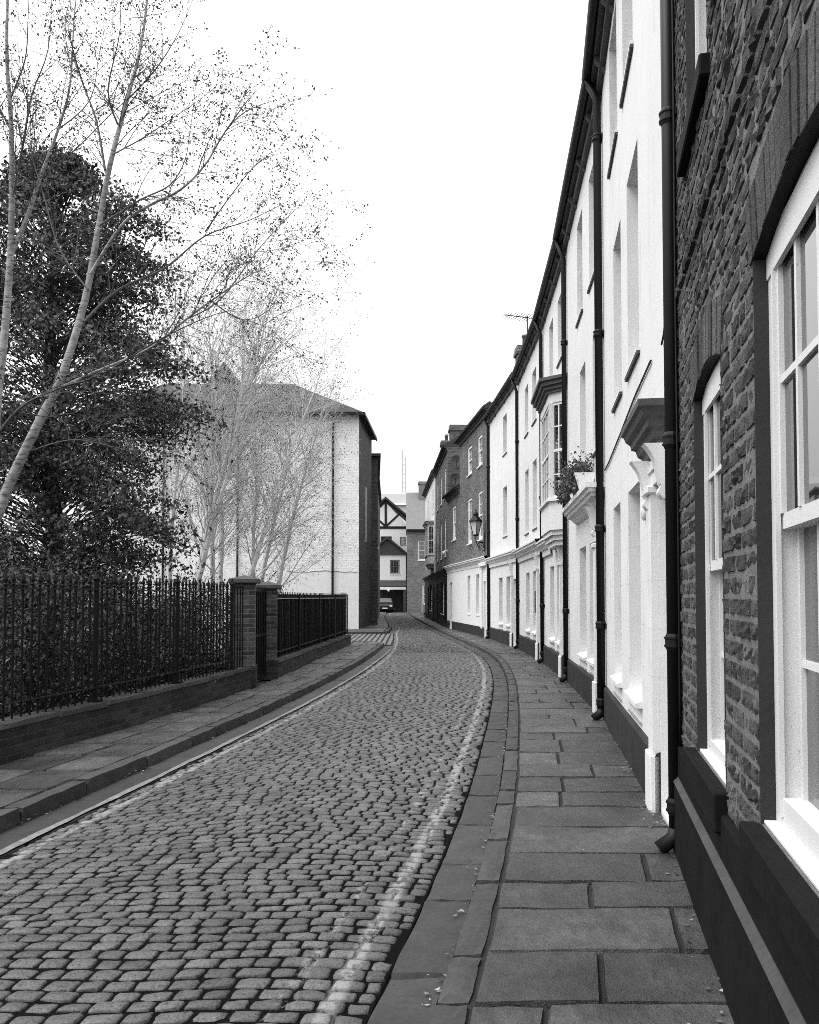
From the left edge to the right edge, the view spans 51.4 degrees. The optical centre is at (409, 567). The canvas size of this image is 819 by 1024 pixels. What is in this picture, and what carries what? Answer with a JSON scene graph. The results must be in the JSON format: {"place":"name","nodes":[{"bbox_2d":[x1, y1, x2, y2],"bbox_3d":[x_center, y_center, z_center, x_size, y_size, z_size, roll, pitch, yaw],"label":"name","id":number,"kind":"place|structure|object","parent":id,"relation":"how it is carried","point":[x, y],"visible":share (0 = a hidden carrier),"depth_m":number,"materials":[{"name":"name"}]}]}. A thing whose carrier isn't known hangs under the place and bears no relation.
{"place":"outdoors","nodes":[
{"label":"outdoors","id":0,"kind":"place"},
{"bbox_2d":[0,642,259,716],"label":"garden ground","id":1,"kind":"structure","parent":0,"point":[90,684],"depth_m":13.88,"materials":[{"name":"soil"}]},
{"bbox_2d":[0,507,51,618],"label":"garden shrub","id":2,"kind":"object","parent":1,"relation":"on","point":[18,556],"visible":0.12,"depth_m":14.52,"materials":[{"name":"black plant"}]},
{"bbox_2d":[0,504,80,685],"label":"garden shrub","id":3,"kind":"object","parent":1,"relation":"on","point":[2,555],"visible":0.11,"depth_m":11.05,"materials":[{"name":"black plant"}]},
{"bbox_2d":[0,518,88,713],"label":"garden shrub","id":4,"kind":"object","parent":1,"relation":"on","point":[16,633],"visible":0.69,"depth_m":9.02,"materials":[{"name":"black plant"}]},
{"bbox_2d":[0,515,158,715],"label":"garden shrub","id":5,"kind":"object","parent":1,"relation":"on","point":[58,634],"visible":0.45,"depth_m":10.07,"materials":[{"name":"black plant"}]},
{"bbox_2d":[0,0,193,427],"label":"birch tree","id":6,"kind":"object","parent":1,"relation":"on","point":[6,310],"visible":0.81,"depth_m":11.49,"materials":[{"name":"grey plant"}]},
{"bbox_2d":[0,527,197,689],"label":"garden shrub","id":7,"kind":"object","parent":1,"relation":"on","point":[63,568],"visible":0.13,"depth_m":12.90,"materials":[{"name":"black plant"}]},
{"bbox_2d":[0,642,229,718],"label":"ground ivy","id":8,"kind":"object","parent":1,"relation":"on","point":[7,713],"visible":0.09,"depth_m":12.27,"materials":[{"name":"black plant"}]},
{"bbox_2d":[0,135,263,659],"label":"evergreen tree","id":9,"kind":"object","parent":1,"relation":"on","point":[43,472],"visible":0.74,"depth_m":15.08,"materials":[{"name":"black plant"}]},
{"bbox_2d":[44,566,225,695],"bbox_3d":[-4.168,0.976,12.343,2.588,1.975,2.708,2,-3,-43],"label":"garden shrub","id":10,"kind":"object","parent":1,"relation":"on","point":[110,647],"visible":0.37,"depth_m":12.14,"materials":[{"name":"black plant"}]},
{"bbox_2d":[78,581,229,677],"bbox_3d":[-4.737,1.162,15.396,3.204,1.845,3.105,0,-2,0],"label":"garden shrub","id":11,"kind":"object","parent":1,"relation":"on","point":[184,640],"visible":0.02,"depth_m":15.22,"materials":[{"name":"black plant"}]},
{"bbox_2d":[98,574,236,685],"bbox_3d":[-4.148,1.053,14.043,2.380,1.947,2.463,-1,-2,25],"label":"garden shrub","id":12,"kind":"object","parent":1,"relation":"on","point":[205,633],"visible":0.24,"depth_m":13.93,"materials":[{"name":"black plant"}]},
{"bbox_2d":[129,557,242,667],"bbox_3d":[-4.843,0.911,18.220,3.177,2.544,3.472,-2,-3,40],"label":"garden shrub","id":13,"kind":"object","parent":1,"relation":"on","point":[205,602],"visible":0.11,"depth_m":18.16,"materials":[{"name":"black plant"}]},
{"bbox_2d":[0,0,375,521],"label":"birch tree","id":14,"kind":"object","parent":1,"relation":"on","point":[51,395],"visible":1,"depth_m":10.43,"materials":[{"name":"grey plant"}]},
{"bbox_2d":[117,204,350,617],"bbox_3d":[-4.455,-3.412,21.102,6.120,11.373,5.842,1,-2,-36],"label":"birch tree","id":15,"kind":"object","parent":1,"relation":"on","point":[223,481],"visible":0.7,"depth_m":21.05,"materials":[{"name":"white plant"}]},
{"bbox_2d":[228,575,260,687],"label":"gate pier","id":16,"kind":"structure","parent":1,"relation":"on","point":[249,623],"depth_m":14.15,"materials":[{"name":"brick"}]},
{"bbox_2d":[209,569,294,655],"bbox_3d":[-3.636,1.063,20.074,2.462,2.342,2.955,0,-2,0],"label":"garden shrub","id":17,"kind":"object","parent":1,"relation":"on","point":[280,591],"visible":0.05,"depth_m":20.26,"materials":[{"name":"black plant"}]},
{"bbox_2d":[123,211,382,652],"bbox_3d":[-4.099,-3.545,23.474,8.225,11.816,5.192,1,-2,-36],"label":"birch tree","id":18,"kind":"object","parent":1,"relation":"on","point":[221,522],"visible":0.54,"depth_m":23.09,"materials":[{"name":"white plant"}]},
{"bbox_2d":[256,581,281,679],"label":"gate pier","id":19,"kind":"structure","parent":1,"relation":"on","point":[272,666],"depth_m":15.55,"materials":[{"name":"brick"}]},
{"bbox_2d":[256,587,266,678],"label":"garden gate","id":20,"kind":"structure","parent":19,"relation":"attached to","point":[261,605],"depth_m":15.22,"materials":[{"name":"black metal"}]},
{"bbox_2d":[185,329,372,593],"bbox_3d":[-3.681,-2.131,24.549,5.107,9.055,4.995,1,-2,-27],"label":"birch tree","id":21,"kind":"object","parent":1,"relation":"on","point":[283,559],"visible":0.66,"depth_m":24.64,"materials":[{"name":"white plant"}]},
{"bbox_2d":[0,611,388,808],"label":"pavement","id":22,"kind":"structure","parent":0,"point":[32,776],"depth_m":9.08,"materials":[{"name":"grey stone"}]},
{"bbox_2d":[0,569,252,764],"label":"iron railings","id":23,"kind":"object","parent":22,"relation":"on","point":[28,734],"visible":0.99,"depth_m":9.69,"materials":[{"name":"metal"}]},
{"bbox_2d":[0,611,391,833],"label":"kerb","id":24,"kind":"structure","parent":22,"relation":"on","point":[16,814],"depth_m":8.07,"materials":[{"name":"stone"}]},
{"bbox_2d":[76,384,376,630],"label":"white building","id":25,"kind":"structure","parent":22,"relation":"on","point":[345,570],"depth_m":40.12,"materials":[{"name":"paint"}]},
{"bbox_2d":[365,486,366,541],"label":"window","id":26,"kind":"structure","parent":25,"relation":"in","point":[365,486],"depth_m":42.98,"materials":[{"name":"grey paint"}]},
{"bbox_2d":[371,453,381,624],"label":"dark building","id":27,"kind":"structure","parent":22,"relation":"on","point":[375,550],"depth_m":46.52,"materials":[{"name":"brick"}]},
{"bbox_2d":[18,604,393,682],"bbox_3d":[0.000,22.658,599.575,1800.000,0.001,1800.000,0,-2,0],"label":"ground","id":28,"kind":"structure","parent":0,"point":[204,631],"depth_m":38.50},
{"bbox_2d":[210,362,240,383],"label":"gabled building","id":29,"kind":"structure","parent":28,"relation":"on","point":[225,365],"depth_m":50.41,"materials":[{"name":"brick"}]},
{"bbox_2d":[77,634,393,644],"bbox_3d":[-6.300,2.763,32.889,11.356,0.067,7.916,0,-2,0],"label":"alley road","id":30,"kind":"structure","parent":0,"point":[357,637],"depth_m":32.83,"materials":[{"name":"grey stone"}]},
{"bbox_2d":[0,612,492,1023],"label":"road","id":31,"kind":"structure","parent":0,"point":[168,970],"depth_m":5.07,"materials":[{"name":"stone"}]},
{"bbox_2d":[367,613,507,1023],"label":"gutter","id":32,"kind":"object","parent":31,"relation":"on","point":[433,938],"visible":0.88,"depth_m":4.56,"materials":[{"name":"stone"}]},
{"bbox_2d":[0,0,587,562],"label":"sky","id":33,"kind":"structure","parent":0,"point":[453,120],"materials":[{"name":"white"}]},
{"bbox_2d":[381,488,418,523],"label":"pale block","id":34,"kind":"structure","parent":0,"point":[396,496],"depth_m":112.41,"materials":[{"name":"white"}]},
{"bbox_2d":[402,450,405,492],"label":"radio mast","id":35,"kind":"object","parent":34,"relation":"on","point":[404,473],"visible":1,"depth_m":112.97,"materials":[{"name":"grey metal"}]},
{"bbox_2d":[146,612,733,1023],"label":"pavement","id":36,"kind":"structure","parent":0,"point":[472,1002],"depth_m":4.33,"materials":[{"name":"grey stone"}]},
{"bbox_2d":[0,613,396,858],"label":"gutter","id":37,"kind":"object","parent":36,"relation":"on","point":[26,829],"visible":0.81,"depth_m":7.75,"materials":[{"name":"stone"}]},
{"bbox_2d":[0,649,391,854],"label":"road marking","id":38,"kind":"object","parent":37,"relation":"on","point":[22,841],"visible":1,"depth_m":7.30,"materials":[{"name":"paint"}]},
{"bbox_2d":[277,592,350,676],"bbox_3d":[-2.315,1.463,21.560,0.322,1.620,11.237,0,-2,3],"label":"railing","id":39,"kind":"object","parent":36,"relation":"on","point":[311,627],"visible":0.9,"depth_m":19.96,"materials":[{"name":"metal"}]},
{"bbox_2d":[14,652,722,1021],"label":"leaf litter","id":40,"kind":"object","parent":36,"relation":"on","point":[476,868],"visible":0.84,"depth_m":4.50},
{"bbox_2d":[421,435,448,621],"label":"street house","id":41,"kind":"structure","parent":36,"relation":"on","point":[428,495],"depth_m":55.38,"materials":[{"name":"white paint"}]},
{"bbox_2d":[422,520,433,569],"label":"oriel window","id":42,"kind":"structure","parent":41,"relation":"in","point":[428,525],"depth_m":54.03,"materials":[{"name":"white paint"}]},
{"bbox_2d":[431,425,466,627],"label":"street house","id":43,"kind":"structure","parent":36,"relation":"on","point":[444,469],"depth_m":45.87,"materials":[{"name":"brick"}]},
{"bbox_2d":[440,523,441,560],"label":"window","id":44,"kind":"structure","parent":43,"relation":"in","point":[441,523],"depth_m":47.50,"materials":[{"name":"white paint"}]},
{"bbox_2d":[440,477,441,506],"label":"window","id":45,"kind":"structure","parent":43,"relation":"in","point":[441,477],"depth_m":47.60,"materials":[{"name":"white paint"}]},
{"bbox_2d":[440,582,443,614],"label":"window","id":46,"kind":"structure","parent":43,"relation":"in","point":[443,582],"depth_m":46.85,"materials":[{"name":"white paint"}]},
{"bbox_2d":[443,518,445,557],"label":"window","id":47,"kind":"structure","parent":43,"relation":"in","point":[445,518],"depth_m":44.51,"materials":[{"name":"white paint"}]},
{"bbox_2d":[443,468,445,500],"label":"window","id":48,"kind":"structure","parent":43,"relation":"in","point":[445,468],"depth_m":44.60,"materials":[{"name":"white paint"}]},
{"bbox_2d":[449,472,459,484],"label":"satellite dish","id":49,"kind":"object","parent":43,"relation":"attached to","point":[454,478],"visible":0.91,"depth_m":42.18,"materials":[{"name":"black metal"}]},
{"bbox_2d":[450,454,459,466],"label":"satellite dish","id":50,"kind":"object","parent":43,"relation":"attached to","point":[455,460],"visible":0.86,"depth_m":42.22,"materials":[{"name":"black metal"}]},
{"bbox_2d":[442,482,459,630],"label":"street house","id":51,"kind":"structure","parent":36,"relation":"on","point":[451,496],"depth_m":40.28,"materials":[{"name":"brick"}]},
{"bbox_2d":[451,506,455,541],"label":"window","id":52,"kind":"structure","parent":51,"relation":"in","point":[454,508],"depth_m":40.61,"materials":[{"name":"white paint"}]},
{"bbox_2d":[409,612,517,1023],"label":"kerb","id":53,"kind":"structure","parent":36,"relation":"on","point":[455,997],"depth_m":4.36,"materials":[{"name":"stone"}]},
{"bbox_2d":[454,401,491,636],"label":"street house","id":54,"kind":"structure","parent":36,"relation":"on","point":[470,440],"depth_m":34.63,"materials":[{"name":"brick"}]},
{"bbox_2d":[466,498,471,545],"bbox_3d":[2.578,-1.924,35.743,0.180,1.960,1.180,0,-2,-5],"label":"window","id":55,"kind":"structure","parent":54,"relation":"in","point":[470,500],"depth_m":36.16,"materials":[{"name":"white paint"}]},
{"bbox_2d":[466,445,471,477],"bbox_3d":[2.578,-4.472,35.832,0.180,1.260,1.180,0,-2,-5],"label":"window","id":56,"kind":"structure","parent":54,"relation":"in","point":[470,448],"depth_m":36.14,"materials":[{"name":"white paint"}]},
{"bbox_2d":[469,509,484,550],"bbox_3d":[2.517,-1.417,32.207,0.520,1.620,0.538,-2,-3,42],"label":"wall lantern","id":57,"kind":"object","parent":54,"relation":"attached to","point":[475,520],"depth_m":32.14,"materials":[{"name":"black glass"}]},
{"bbox_2d":[476,435,482,468],"bbox_3d":[2.811,-4.557,33.394,0.180,1.260,1.080,0,-2,-5],"label":"window","id":58,"kind":"structure","parent":54,"relation":"in","point":[480,438],"depth_m":33.70,"materials":[{"name":"white paint"}]},
{"bbox_2d":[477,491,482,540],"bbox_3d":[2.811,-2.009,33.305,0.180,1.960,1.080,0,-2,-5],"label":"window","id":59,"kind":"structure","parent":54,"relation":"in","point":[480,493],"depth_m":33.57,"materials":[{"name":"white paint"}]},
{"bbox_2d":[483,334,525,648],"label":"terraced house","id":60,"kind":"structure","parent":36,"relation":"on","point":[499,417],"depth_m":28.30,"materials":[{"name":"white paint"}]},
{"bbox_2d":[510,320,544,662],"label":"terraced house","id":61,"kind":"structure","parent":36,"relation":"on","point":[525,377],"depth_m":22.78,"materials":[{"name":"white paint"}]},
{"bbox_2d":[503,313,532,330],"bbox_3d":[3.265,-7.001,25.174,1.000,0.950,0.760,1,-2,-20],"label":"tv aerial","id":62,"kind":"object","parent":61,"relation":"attached to","point":[516,316],"visible":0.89,"depth_m":25.22,"materials":[{"name":"black metal"}]},
{"bbox_2d":[534,591,535,612],"bbox_3d":[3.130,0.860,21.033,0.038,0.550,0.300,0,-2,1],"label":"window","id":63,"kind":"structure","parent":61,"relation":"attached to","point":[535,600],"depth_m":20.98,"materials":[{"name":"white metal"}]},
{"bbox_2d":[531,241,568,681],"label":"terraced house","id":64,"kind":"structure","parent":36,"relation":"on","point":[546,401],"depth_m":16.95,"materials":[{"name":"white paint"}]},
{"bbox_2d":[531,372,567,549],"bbox_3d":[2.705,-1.931,16.619,0.500,3.080,2.660,0,-2,3],"label":"oriel window","id":65,"kind":"structure","parent":64,"relation":"in","point":[547,396],"depth_m":15.77,"materials":[{"name":"white paint"}]},
{"bbox_2d":[548,636,554,648],"bbox_3d":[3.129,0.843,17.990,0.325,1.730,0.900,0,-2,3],"label":"windowsill","id":66,"kind":"structure","parent":64,"relation":"in","point":[552,639],"depth_m":17.88,"materials":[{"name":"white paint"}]},
{"bbox_2d":[556,354,561,368],"bbox_3d":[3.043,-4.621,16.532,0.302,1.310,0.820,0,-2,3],"label":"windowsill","id":67,"kind":"structure","parent":64,"relation":"in","point":[560,358],"depth_m":16.50,"materials":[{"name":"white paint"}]},
{"bbox_2d":[552,82,606,719],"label":"terraced house","id":68,"kind":"structure","parent":36,"relation":"on","point":[573,232],"depth_m":13.35,"materials":[{"name":"white paint"}]},
{"bbox_2d":[547,462,572,504],"bbox_3d":[2.528,-1.325,13.101,0.862,0.677,0.872,0,-2,5],"label":"planter box","id":69,"kind":"object","parent":68,"relation":"on","point":[560,491],"visible":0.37,"depth_m":12.96,"materials":[{"name":"white paint"}]},
{"bbox_2d":[555,446,594,495],"bbox_3d":[2.405,-1.350,12.000,0.744,0.685,0.883,0,-2,5],"label":"planter box","id":70,"kind":"object","parent":68,"relation":"on","point":[580,475],"visible":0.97,"depth_m":11.70,"materials":[{"name":"white paint"}]},
{"bbox_2d":[575,307,582,328],"bbox_3d":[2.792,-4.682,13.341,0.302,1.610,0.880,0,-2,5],"label":"window sill","id":71,"kind":"structure","parent":68,"relation":"in","point":[581,310],"depth_m":13.27,"materials":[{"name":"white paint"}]},
{"bbox_2d":[576,651,586,669],"bbox_3d":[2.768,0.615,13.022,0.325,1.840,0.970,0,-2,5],"label":"windowsill","id":72,"kind":"structure","parent":68,"relation":"in","point":[582,655],"depth_m":12.96,"materials":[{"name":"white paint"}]},
{"bbox_2d":[586,658,593,675],"bbox_3d":[2.606,1.367,11.795,0.215,0.250,0.790,0,-2,5],"label":"windowsill","id":73,"kind":"structure","parent":68,"relation":"in","point":[590,661],"depth_m":11.85,"materials":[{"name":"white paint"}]},
{"bbox_2d":[587,269,593,293],"bbox_3d":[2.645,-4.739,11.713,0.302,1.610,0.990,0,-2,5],"label":"window sill","id":74,"kind":"structure","parent":68,"relation":"in","point":[592,276],"depth_m":11.78,"materials":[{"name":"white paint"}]},
{"bbox_2d":[581,0,682,853],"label":"terraced house","id":75,"kind":"structure","parent":36,"relation":"on","point":[627,63],"depth_m":7.27,"materials":[{"name":"white paint"}]},
{"bbox_2d":[607,129,617,178],"bbox_3d":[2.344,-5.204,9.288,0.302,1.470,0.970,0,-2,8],"label":"window sill","id":76,"kind":"structure","parent":75,"relation":"in","point":[615,130],"depth_m":9.19,"materials":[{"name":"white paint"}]},
{"bbox_2d":[609,673,622,700],"bbox_3d":[2.273,1.251,9.032,0.215,0.250,0.870,0,-2,8],"label":"windowsill","id":77,"kind":"structure","parent":75,"relation":"in","point":[616,679],"depth_m":8.99,"materials":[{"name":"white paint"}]},
{"bbox_2d":[611,388,622,413],"bbox_3d":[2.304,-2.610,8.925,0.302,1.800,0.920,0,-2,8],"label":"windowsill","id":78,"kind":"structure","parent":75,"relation":"in","point":[619,394],"depth_m":8.79,"materials":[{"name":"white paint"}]},
{"bbox_2d":[619,40,633,108],"bbox_3d":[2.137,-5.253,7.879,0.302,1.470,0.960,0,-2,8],"label":"window sill","id":79,"kind":"structure","parent":75,"relation":"in","point":[630,49],"depth_m":7.79,"materials":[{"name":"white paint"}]},
{"bbox_2d":[624,346,639,381],"bbox_3d":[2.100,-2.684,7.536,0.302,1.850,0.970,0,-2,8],"label":"window sill","id":80,"kind":"structure","parent":75,"relation":"in","point":[636,353],"depth_m":7.40,"materials":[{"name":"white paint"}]},
{"bbox_2d":[623,686,642,724],"bbox_3d":[2.046,1.197,7.490,0.215,0.250,0.990,0,-2,8],"label":"windowsill","id":81,"kind":"structure","parent":75,"relation":"in","point":[634,695],"depth_m":7.44,"materials":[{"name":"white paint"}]},
{"bbox_2d":[671,0,818,1023],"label":"brick house","id":82,"kind":"structure","parent":36,"relation":"on","point":[745,94],"depth_m":2.91,"materials":[{"name":"grey brick"}]},
{"bbox_2d":[695,0,706,68],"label":"window","id":83,"kind":"structure","parent":82,"relation":"in","point":[700,9],"depth_m":4.59,"materials":[{"name":"white paint"}]},
{"bbox_2d":[700,360,725,784],"bbox_3d":[1.475,0.016,3.967,0.138,1.935,0.970,0,-2,12],"label":"window","id":84,"kind":"structure","parent":82,"relation":"in","point":[714,753],"depth_m":4.29,"materials":[{"name":"white paint"}]},
{"bbox_2d":[764,139,818,890],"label":"window","id":85,"kind":"structure","parent":82,"relation":"in","point":[792,260],"depth_m":2.65,"materials":[{"name":"white paint"}]},
{"label":"far road","id":86,"kind":"structure","parent":0,"visible":0},
{"bbox_2d":[380,598,394,612],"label":"parked car","id":87,"kind":"object","parent":86,"relation":"on","point":[386,604],"visible":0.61,"depth_m":86.45,"materials":[{"name":"paint"}]},
{"bbox_2d":[380,497,406,611],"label":"timbered house","id":88,"kind":"structure","parent":86,"relation":"on","point":[393,560],"depth_m":89.90,"materials":[{"name":"white paint"}]},
{"bbox_2d":[380,590,405,611],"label":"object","id":89,"kind":"structure","parent":88,"relation":"in","point":[398,597],"depth_m":89.93,"materials":[{"name":"black"}]},
{"bbox_2d":[390,560,399,574],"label":"window","id":90,"kind":"structure","parent":88,"relation":"in","point":[394,570],"depth_m":89.18,"materials":[{"name":"grey glass"}]},
{"bbox_2d":[400,537,405,544],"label":"window","id":91,"kind":"structure","parent":88,"relation":"in","point":[402,539],"depth_m":91.25,"materials":[{"name":"grey glass"}]},
{"bbox_2d":[406,481,426,612],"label":"end house","id":92,"kind":"structure","parent":86,"relation":"on","point":[415,516],"depth_m":85.72,"materials":[{"name":"brick"}]},
{"bbox_2d":[418,541,424,560],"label":"window","id":93,"kind":"structure","parent":92,"relation":"in","point":[421,544],"depth_m":85.83,"materials":[{"name":"white paint"}]},
{"bbox_2d":[422,585,424,604],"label":"window","id":94,"kind":"structure","parent":92,"relation":"in","point":[423,586],"depth_m":85.66,"materials":[{"name":"white paint"}]}
]}

